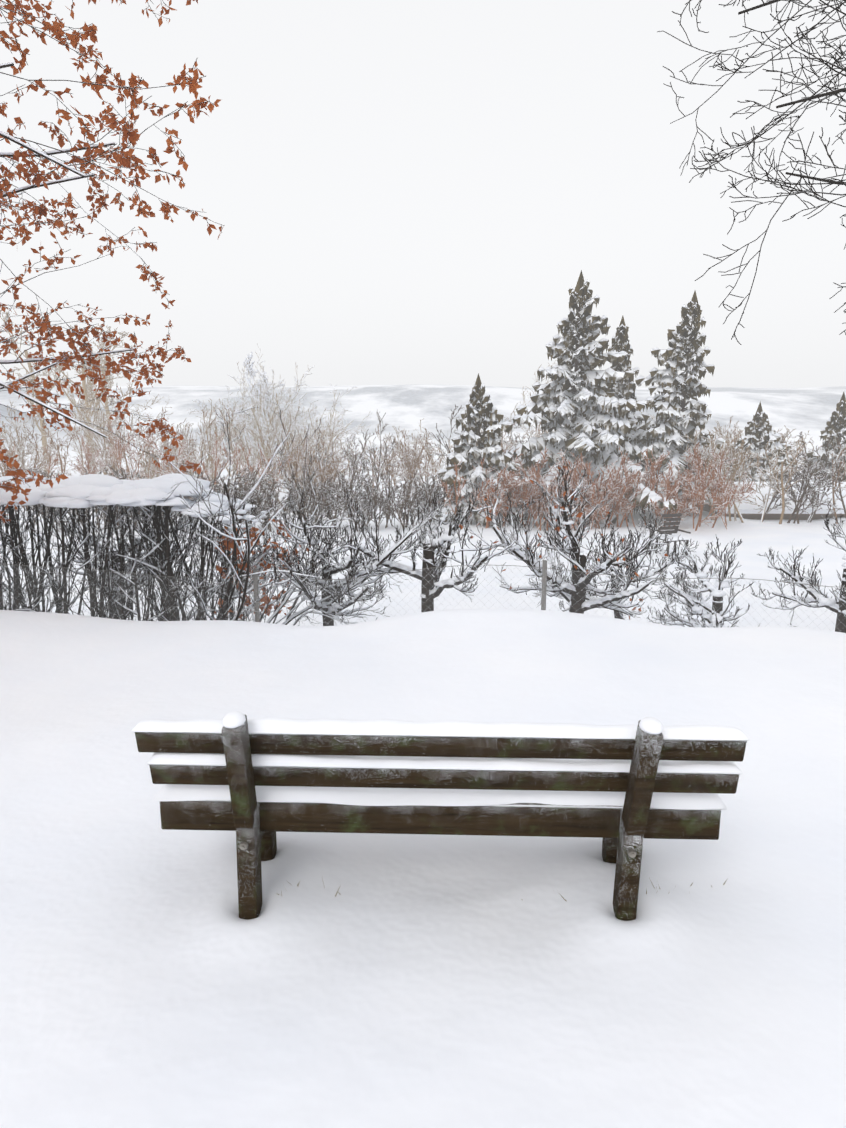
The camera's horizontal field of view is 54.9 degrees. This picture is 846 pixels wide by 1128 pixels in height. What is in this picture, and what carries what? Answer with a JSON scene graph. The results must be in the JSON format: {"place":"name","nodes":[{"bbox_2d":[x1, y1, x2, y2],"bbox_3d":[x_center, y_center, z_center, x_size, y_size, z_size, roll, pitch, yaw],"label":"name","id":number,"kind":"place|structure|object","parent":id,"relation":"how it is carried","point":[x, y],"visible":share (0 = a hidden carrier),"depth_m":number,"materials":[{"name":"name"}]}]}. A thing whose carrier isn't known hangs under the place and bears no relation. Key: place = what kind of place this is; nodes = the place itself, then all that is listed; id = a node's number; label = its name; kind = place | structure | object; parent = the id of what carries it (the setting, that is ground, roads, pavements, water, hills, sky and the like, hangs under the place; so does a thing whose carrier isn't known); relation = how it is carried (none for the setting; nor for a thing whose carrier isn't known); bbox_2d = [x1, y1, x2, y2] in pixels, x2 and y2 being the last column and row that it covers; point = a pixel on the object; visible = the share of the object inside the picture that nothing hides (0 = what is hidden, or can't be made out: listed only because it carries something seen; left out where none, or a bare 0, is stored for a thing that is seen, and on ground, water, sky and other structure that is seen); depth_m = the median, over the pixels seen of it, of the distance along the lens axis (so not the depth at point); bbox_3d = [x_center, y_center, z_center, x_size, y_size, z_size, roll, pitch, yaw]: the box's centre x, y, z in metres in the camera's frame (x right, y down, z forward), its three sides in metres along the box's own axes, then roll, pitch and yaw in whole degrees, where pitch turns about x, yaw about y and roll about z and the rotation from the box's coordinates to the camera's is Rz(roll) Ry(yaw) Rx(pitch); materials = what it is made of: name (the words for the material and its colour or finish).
{"place":"outdoors","nodes":[
{"label":"outdoors","id":0,"kind":"place"},
{"bbox_2d":[0,385,845,1127],"bbox_3d":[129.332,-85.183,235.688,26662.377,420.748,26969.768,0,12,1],"label":"ground","id":1,"kind":"structure","parent":0,"point":[150,977],"depth_m":2.80,"materials":[{"name":"white snow"}]},
{"bbox_2d":[0,399,48,469],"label":"shrub","id":2,"kind":"object","parent":1,"relation":"on","point":[24,445],"visible":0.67,"depth_m":40.07,"materials":[{"name":"beige plant"}]},
{"bbox_2d":[0,310,64,477],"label":"tree","id":3,"kind":"object","parent":1,"relation":"on","point":[44,438],"visible":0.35,"depth_m":54.21,"materials":[{"name":"plant"}]},
{"bbox_2d":[0,421,108,477],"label":"shrub","id":4,"kind":"object","parent":1,"relation":"on","point":[20,442],"visible":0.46,"depth_m":38.64,"materials":[{"name":"beige plant"}]},
{"bbox_2d":[0,422,129,512],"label":"shrub","id":5,"kind":"object","parent":1,"relation":"on","point":[55,446],"visible":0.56,"depth_m":30.45,"materials":[{"name":"beige plant"}]},
{"bbox_2d":[25,468,107,531],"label":"hedge shrub","id":6,"kind":"object","parent":1,"relation":"on","point":[46,508],"visible":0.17,"depth_m":23.61,"materials":[{"name":"grey plant"}]},
{"bbox_2d":[1,414,160,479],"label":"shrub","id":7,"kind":"object","parent":1,"relation":"on","point":[89,455],"visible":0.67,"depth_m":37.28,"materials":[{"name":"beige plant"}]},
{"bbox_2d":[43,325,121,471],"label":"tree","id":8,"kind":"object","parent":1,"relation":"on","point":[73,402],"visible":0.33,"depth_m":68.07,"materials":[{"name":"plant"}]},
{"bbox_2d":[47,324,131,473],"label":"tree","id":9,"kind":"object","parent":1,"relation":"on","point":[84,385],"visible":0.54,"depth_m":51.35,"materials":[{"name":"plant"}]},
{"bbox_2d":[69,326,133,457],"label":"tree","id":10,"kind":"object","parent":1,"relation":"on","point":[108,386],"visible":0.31,"depth_m":60.24,"materials":[{"name":"plant"}]},
{"bbox_2d":[55,463,147,530],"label":"hedge shrub","id":11,"kind":"object","parent":1,"relation":"on","point":[114,475],"visible":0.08,"depth_m":24.25,"materials":[{"name":"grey plant"}]},
{"bbox_2d":[49,378,169,477],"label":"shrub","id":12,"kind":"object","parent":1,"relation":"on","point":[96,436],"visible":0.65,"depth_m":43.27,"materials":[{"name":"beige plant"}]},
{"bbox_2d":[0,0,224,522],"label":"beech tree","id":13,"kind":"object","parent":1,"relation":"on","point":[122,157],"visible":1,"depth_m":5.37,"materials":[{"name":"orange plant"}]},
{"bbox_2d":[47,506,194,618],"bbox_3d":[-3.060,0.280,8.479,1.587,2.075,1.160,0,12,1],"label":"bush","id":14,"kind":"object","parent":1,"relation":"on","point":[127,551],"visible":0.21,"depth_m":8.39,"materials":[{"name":"black plant"}]},
{"bbox_2d":[0,473,278,620],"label":"hedge","id":15,"kind":"object","parent":1,"relation":"on","point":[84,492],"visible":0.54,"depth_m":7.34,"materials":[{"name":"brown plant"}]},
{"bbox_2d":[102,467,178,528],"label":"hedge shrub","id":16,"kind":"object","parent":1,"relation":"on","point":[119,513],"depth_m":24.24,"materials":[{"name":"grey plant"}]},
{"bbox_2d":[94,396,221,477],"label":"shrub","id":17,"kind":"object","parent":1,"relation":"on","point":[144,443],"visible":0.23,"depth_m":40.84,"materials":[{"name":"beige plant"}]},
{"bbox_2d":[133,430,229,498],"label":"shrub","id":18,"kind":"object","parent":1,"relation":"on","point":[146,456],"visible":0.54,"depth_m":36.13,"materials":[{"name":"beige plant"}]},
{"bbox_2d":[128,477,259,528],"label":"hedge shrub","id":19,"kind":"object","parent":1,"relation":"on","point":[253,492],"visible":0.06,"depth_m":23.86,"materials":[{"name":"grey plant"}]},
{"bbox_2d":[103,473,285,619],"bbox_3d":[-2.196,0.252,8.623,1.522,2.253,1.848,5,13,24],"label":"bush","id":20,"kind":"object","parent":1,"relation":"on","point":[260,552],"visible":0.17,"depth_m":8.71,"materials":[{"name":"black plant"}]},
{"bbox_2d":[154,398,266,487],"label":"shrub","id":21,"kind":"object","parent":1,"relation":"on","point":[209,446],"visible":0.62,"depth_m":39.77,"materials":[{"name":"beige plant"}]},
{"bbox_2d":[140,429,293,501],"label":"shrub","id":22,"kind":"object","parent":1,"relation":"on","point":[218,459],"visible":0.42,"depth_m":33.89,"materials":[{"name":"beige plant"}]},
{"bbox_2d":[175,467,286,526],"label":"hedge shrub","id":23,"kind":"object","parent":1,"relation":"on","point":[250,484],"visible":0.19,"depth_m":24.05,"materials":[{"name":"grey plant"}]},
{"bbox_2d":[187,363,314,479],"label":"bare tree","id":24,"kind":"object","parent":1,"relation":"on","point":[239,427],"visible":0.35,"depth_m":59.91,"materials":[{"name":"grey plant"}]},
{"bbox_2d":[215,518,298,620],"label":"bush","id":25,"kind":"object","parent":1,"relation":"on","point":[239,566],"visible":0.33,"depth_m":7.50,"materials":[{"name":"brown plant"}]},
{"bbox_2d":[243,352,284,479],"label":"tree","id":26,"kind":"object","parent":1,"relation":"on","point":[249,368],"visible":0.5,"depth_m":61.12,"materials":[{"name":"grey plant"}]},
{"bbox_2d":[213,467,339,531],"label":"hedge shrub","id":27,"kind":"object","parent":1,"relation":"on","point":[269,500],"visible":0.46,"depth_m":23.89,"materials":[{"name":"grey plant"}]},
{"bbox_2d":[207,344,351,478],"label":"bare tree","id":28,"kind":"object","parent":1,"relation":"on","point":[256,423],"visible":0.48,"depth_m":59.51,"materials":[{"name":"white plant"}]},
{"bbox_2d":[229,466,337,529],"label":"hedge shrub","id":29,"kind":"object","parent":1,"relation":"on","point":[286,483],"visible":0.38,"depth_m":24.72,"materials":[{"name":"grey plant"}]},
{"bbox_2d":[162,402,411,625],"bbox_3d":[-1.489,0.062,7.359,2.242,3.006,2.964,8,14,34],"label":"hedge shrub","id":30,"kind":"object","parent":1,"relation":"on","point":[221,603],"visible":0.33,"depth_m":7.08,"materials":[{"name":"grey plant"}]},
{"bbox_2d":[248,429,350,510],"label":"shrub","id":31,"kind":"object","parent":1,"relation":"on","point":[331,471],"visible":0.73,"depth_m":30.52,"materials":[{"name":"beige plant"}]},
{"bbox_2d":[230,365,371,479],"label":"bare tree","id":32,"kind":"object","parent":1,"relation":"on","point":[311,433],"visible":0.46,"depth_m":59.38,"materials":[{"name":"grey plant"}]},
{"bbox_2d":[246,405,369,496],"bbox_3d":[-5.429,-5.105,37.814,5.993,4.523,3.796,0,12,1],"label":"shrub","id":33,"kind":"object","parent":1,"relation":"on","point":[268,449],"visible":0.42,"depth_m":37.26,"materials":[{"name":"beige plant"}]},
{"bbox_2d":[279,409,357,476],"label":"shrub","id":34,"kind":"object","parent":1,"relation":"on","point":[331,443],"visible":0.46,"depth_m":44.45,"materials":[{"name":"beige plant"}]},
{"bbox_2d":[286,470,366,530],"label":"hedge shrub","id":35,"kind":"object","parent":1,"relation":"on","point":[328,495],"visible":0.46,"depth_m":24.19,"materials":[{"name":"grey plant"}]},
{"bbox_2d":[264,409,402,501],"bbox_3d":[-3.857,-4.588,35.541,5.355,4.201,3.766,-8,14,-33],"label":"shrub","id":36,"kind":"object","parent":1,"relation":"on","point":[362,461],"visible":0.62,"depth_m":35.63,"materials":[{"name":"grey plant"}]},
{"bbox_2d":[265,485,451,625],"bbox_3d":[-0.586,0.407,7.659,2.138,2.235,1.154,-10,15,-39],"label":"bush","id":37,"kind":"object","parent":1,"relation":"on","point":[313,541],"visible":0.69,"depth_m":7.46,"materials":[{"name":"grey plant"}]},
{"bbox_2d":[323,472,416,532],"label":"hedge shrub","id":38,"kind":"object","parent":1,"relation":"on","point":[406,497],"visible":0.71,"depth_m":24.86,"materials":[{"name":"grey plant"}]},
{"bbox_2d":[354,427,438,502],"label":"shrub","id":39,"kind":"object","parent":1,"relation":"on","point":[417,460],"visible":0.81,"depth_m":37.26,"materials":[{"name":"beige plant"}]},
{"bbox_2d":[365,424,439,489],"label":"shrub","id":40,"kind":"object","parent":1,"relation":"on","point":[433,472],"visible":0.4,"depth_m":47.48,"materials":[{"name":"beige plant"}]},
{"bbox_2d":[370,470,447,527],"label":"hedge shrub","id":41,"kind":"object","parent":1,"relation":"on","point":[416,497],"visible":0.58,"depth_m":25.56,"materials":[{"name":"grey plant"}]},
{"bbox_2d":[304,482,517,611],"bbox_3d":[0.080,0.346,7.863,1.788,2.200,1.968,9,15,39],"label":"tree","id":42,"kind":"object","parent":1,"relation":"on","point":[432,578],"visible":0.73,"depth_m":7.90,"materials":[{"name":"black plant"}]},
{"bbox_2d":[0,560,845,630],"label":"fence","id":43,"kind":"object","parent":1,"relation":"on","point":[542,601],"visible":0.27,"depth_m":7.02,"materials":[{"name":"grey metal"}]},
{"bbox_2d":[395,471,463,524],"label":"hedge shrub","id":44,"kind":"object","parent":1,"relation":"on","point":[421,499],"visible":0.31,"depth_m":26.65,"materials":[{"name":"grey plant"}]},
{"bbox_2d":[131,711,749,920],"bbox_3d":[0.049,0.843,2.734,1.864,0.918,0.608,0,12,2],"label":"bench","id":45,"kind":"object","parent":1,"relation":"on","point":[622,791],"visible":0.98,"depth_m":2.53,"materials":[{"name":"brown wood"}]},
{"bbox_2d":[385,419,518,484],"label":"shrub","id":46,"kind":"object","parent":1,"relation":"on","point":[421,445],"visible":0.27,"depth_m":42.13,"materials":[{"name":"beige plant"}]},
{"bbox_2d":[434,467,518,524],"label":"hedge shrub","id":47,"kind":"object","parent":1,"relation":"on","point":[466,488],"visible":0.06,"depth_m":26.46,"materials":[{"name":"brown plant"}]},
{"bbox_2d":[428,373,527,526],"bbox_3d":[1.755,-3.433,26.431,3.488,5.414,3.139,0,12,1],"label":"spruce tree","id":48,"kind":"object","parent":1,"relation":"on","point":[479,407],"visible":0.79,"depth_m":26.17,"materials":[{"name":"green plant"}]},
{"bbox_2d":[425,404,531,473],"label":"shrub","id":49,"kind":"object","parent":1,"relation":"on","point":[447,447],"visible":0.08,"depth_m":32.09,"materials":[{"name":"grey plant"}]},
{"bbox_2d":[449,402,547,467],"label":"shrub","id":50,"kind":"object","parent":1,"relation":"on","point":[538,431],"visible":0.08,"depth_m":43.79,"materials":[{"name":"beige plant"}]},
{"bbox_2d":[439,460,571,529],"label":"shrub","id":51,"kind":"object","parent":1,"relation":"on","point":[479,498],"visible":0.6,"depth_m":25.15,"materials":[{"name":"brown plant"}]},
{"bbox_2d":[471,468,543,524],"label":"hedge shrub","id":52,"kind":"object","parent":1,"relation":"on","point":[502,507],"depth_m":26.08,"materials":[{"name":"brown plant"}]},
{"bbox_2d":[462,446,583,527],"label":"shrub","id":53,"kind":"object","parent":1,"relation":"on","point":[530,473],"visible":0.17,"depth_m":26.14,"materials":[{"name":"brown plant"}]},
{"bbox_2d":[481,360,570,446],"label":"shrub","id":54,"kind":"object","parent":1,"relation":"on","point":[531,431],"visible":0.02,"depth_m":50.28,"materials":[{"name":"beige plant"}]},
{"bbox_2d":[509,466,595,527],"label":"hedge shrub","id":55,"kind":"object","parent":1,"relation":"on","point":[527,507],"visible":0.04,"depth_m":26.41,"materials":[{"name":"brown plant"}]},
{"bbox_2d":[441,453,669,619],"bbox_3d":[1.229,0.253,7.672,1.956,2.468,1.695,10,16,41],"label":"tree","id":56,"kind":"object","parent":1,"relation":"on","point":[576,559],"visible":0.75,"depth_m":7.44,"materials":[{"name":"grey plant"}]},
{"bbox_2d":[502,459,615,530],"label":"shrub","id":57,"kind":"object","parent":1,"relation":"on","point":[524,497],"visible":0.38,"depth_m":25.12,"materials":[{"name":"brown plant"}]},
{"bbox_2d":[528,449,623,529],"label":"shrub","id":58,"kind":"object","parent":1,"relation":"on","point":[576,479],"visible":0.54,"depth_m":24.96,"materials":[{"name":"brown plant"}]},
{"bbox_2d":[503,270,676,523],"bbox_3d":[6.027,-5.404,28.402,7.514,9.475,8.997,-9,14,-36],"label":"spruce tree","id":59,"kind":"object","parent":1,"relation":"on","point":[596,406],"visible":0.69,"depth_m":28.25,"materials":[{"name":"green plant"}]},
{"bbox_2d":[529,505,698,618],"bbox_3d":[2.033,0.367,8.773,1.638,1.901,1.691,0,12,1],"label":"tree","id":60,"kind":"object","parent":1,"relation":"on","point":[645,549],"visible":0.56,"depth_m":8.69,"materials":[{"name":"grey plant"}]},
{"bbox_2d":[572,447,656,527],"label":"shrub","id":61,"kind":"object","parent":1,"relation":"on","point":[629,483],"visible":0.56,"depth_m":25.94,"materials":[{"name":"brown plant"}]},
{"bbox_2d":[575,316,687,510],"bbox_3d":[7.811,-5.596,31.539,4.667,7.845,4.466,-11,16,-42],"label":"spruce tree","id":62,"kind":"object","parent":1,"relation":"on","point":[626,389],"visible":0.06,"depth_m":31.15,"materials":[{"name":"green plant"}]},
{"bbox_2d":[561,443,714,525],"bbox_3d":[6.993,-2.534,26.528,4.740,2.776,2.529,-2,12,-10],"label":"shrub","id":63,"kind":"object","parent":1,"relation":"on","point":[657,464],"visible":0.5,"depth_m":26.31,"materials":[{"name":"brown plant"}]},
{"bbox_2d":[582,291,742,519],"bbox_3d":[8.160,-5.731,30.148,6.326,8.379,6.797,10,16,42],"label":"spruce tree","id":64,"kind":"object","parent":1,"relation":"on","point":[670,427],"visible":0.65,"depth_m":29.23,"materials":[{"name":"green plant"}]},
{"bbox_2d":[655,513,690,556],"bbox_3d":[5.864,-0.677,19.103,0.570,0.994,0.550,-4,12,-19],"label":"garden chair","id":65,"kind":"object","parent":1,"relation":"on","point":[669,531],"visible":0.67,"depth_m":19.13,"materials":[{"name":"grey wood"}]},
{"bbox_2d":[649,442,755,530],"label":"shrub","id":66,"kind":"object","parent":1,"relation":"on","point":[717,502],"visible":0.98,"depth_m":25.53,"materials":[{"name":"brown plant"}]},
{"bbox_2d":[646,534,759,626],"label":"shrub","id":67,"kind":"object","parent":1,"relation":"on","point":[702,607],"visible":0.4,"depth_m":8.09,"materials":[{"name":"grey plant"}]},
{"bbox_2d":[696,417,738,505],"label":"shrub","id":68,"kind":"object","parent":1,"relation":"on","point":[725,430],"visible":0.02,"depth_m":33.91,"materials":[{"name":"beige plant"}]},
{"bbox_2d":[680,421,802,465],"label":"shrub","id":69,"kind":"object","parent":1,"relation":"on","point":[734,430],"visible":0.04,"depth_m":42.38,"materials":[{"name":"beige plant"}]},
{"bbox_2d":[682,424,806,523],"bbox_3d":[10.744,-3.087,28.010,4.527,3.369,4.038,0,12,1],"label":"shrub","id":70,"kind":"object","parent":1,"relation":"on","point":[739,463],"visible":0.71,"depth_m":27.47,"materials":[{"name":"beige plant"}]},
{"bbox_2d":[657,0,845,344],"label":"ash tree","id":71,"kind":"object","parent":1,"relation":"on","point":[835,92],"visible":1,"depth_m":5.55,"materials":[{"name":"black plant"}]},
{"bbox_2d":[716,426,797,467],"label":"shrub","id":72,"kind":"object","parent":1,"relation":"on","point":[733,439],"visible":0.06,"depth_m":53.48,"materials":[{"name":"beige plant"}]},
{"bbox_2d":[724,401,792,481],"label":"spruce tree","id":73,"kind":"object","parent":1,"relation":"on","point":[759,435],"visible":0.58,"depth_m":34.09,"materials":[{"name":"green plant"}]},
{"bbox_2d":[715,420,809,465],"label":"shrub","id":74,"kind":"object","parent":1,"relation":"on","point":[782,441],"visible":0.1,"depth_m":37.98,"materials":[{"name":"beige plant"}]},
{"bbox_2d":[692,481,845,519],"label":"wall","id":75,"kind":"structure","parent":1,"relation":"on","point":[747,510],"depth_m":29.98,"materials":[{"name":"white wood"}]},
{"bbox_2d":[748,415,794,481],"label":"shrub","id":76,"kind":"object","parent":1,"relation":"on","point":[782,457],"depth_m":35.93,"materials":[{"name":"beige plant"}]},
{"bbox_2d":[749,562,838,626],"bbox_3d":[4.913,0.219,9.111,2.362,2.096,1.498,0,12,1],"label":"tree","id":77,"kind":"object","parent":1,"relation":"on","point":[806,597],"visible":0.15,"depth_m":9.39,"materials":[{"name":"grey plant"}]},
{"bbox_2d":[757,511,845,632],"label":"tree","id":78,"kind":"object","parent":1,"relation":"on","point":[838,610],"visible":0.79,"depth_m":7.99,"materials":[{"name":"grey plant"}]},
{"bbox_2d":[763,431,845,523],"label":"shrub","id":79,"kind":"object","parent":1,"relation":"on","point":[811,490],"visible":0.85,"depth_m":27.53,"materials":[{"name":"grey plant"}]},
{"bbox_2d":[780,433,841,478],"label":"shrub","id":80,"kind":"object","parent":1,"relation":"on","point":[804,453],"visible":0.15,"depth_m":38.85,"materials":[{"name":"beige plant"}]},
{"bbox_2d":[806,392,845,481],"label":"spruce tree","id":81,"kind":"object","parent":1,"relation":"on","point":[835,427],"visible":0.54,"depth_m":34.03,"materials":[{"name":"green plant"}]},
{"bbox_2d":[831,442,845,523],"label":"shrub","id":82,"kind":"object","parent":1,"relation":"on","point":[836,481],"visible":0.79,"depth_m":27.99,"materials":[{"name":"beige plant"}]},
{"bbox_2d":[0,0,845,387],"label":"sky","id":83,"kind":"structure","parent":0,"point":[403,192],"materials":[{"name":"white"}]},
{"bbox_2d":[277,878,727,900],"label":"grass","id":84,"kind":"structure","parent":0,"point":[562,897],"depth_m":2.73,"materials":[{"name":"brown plant"}]}
]}

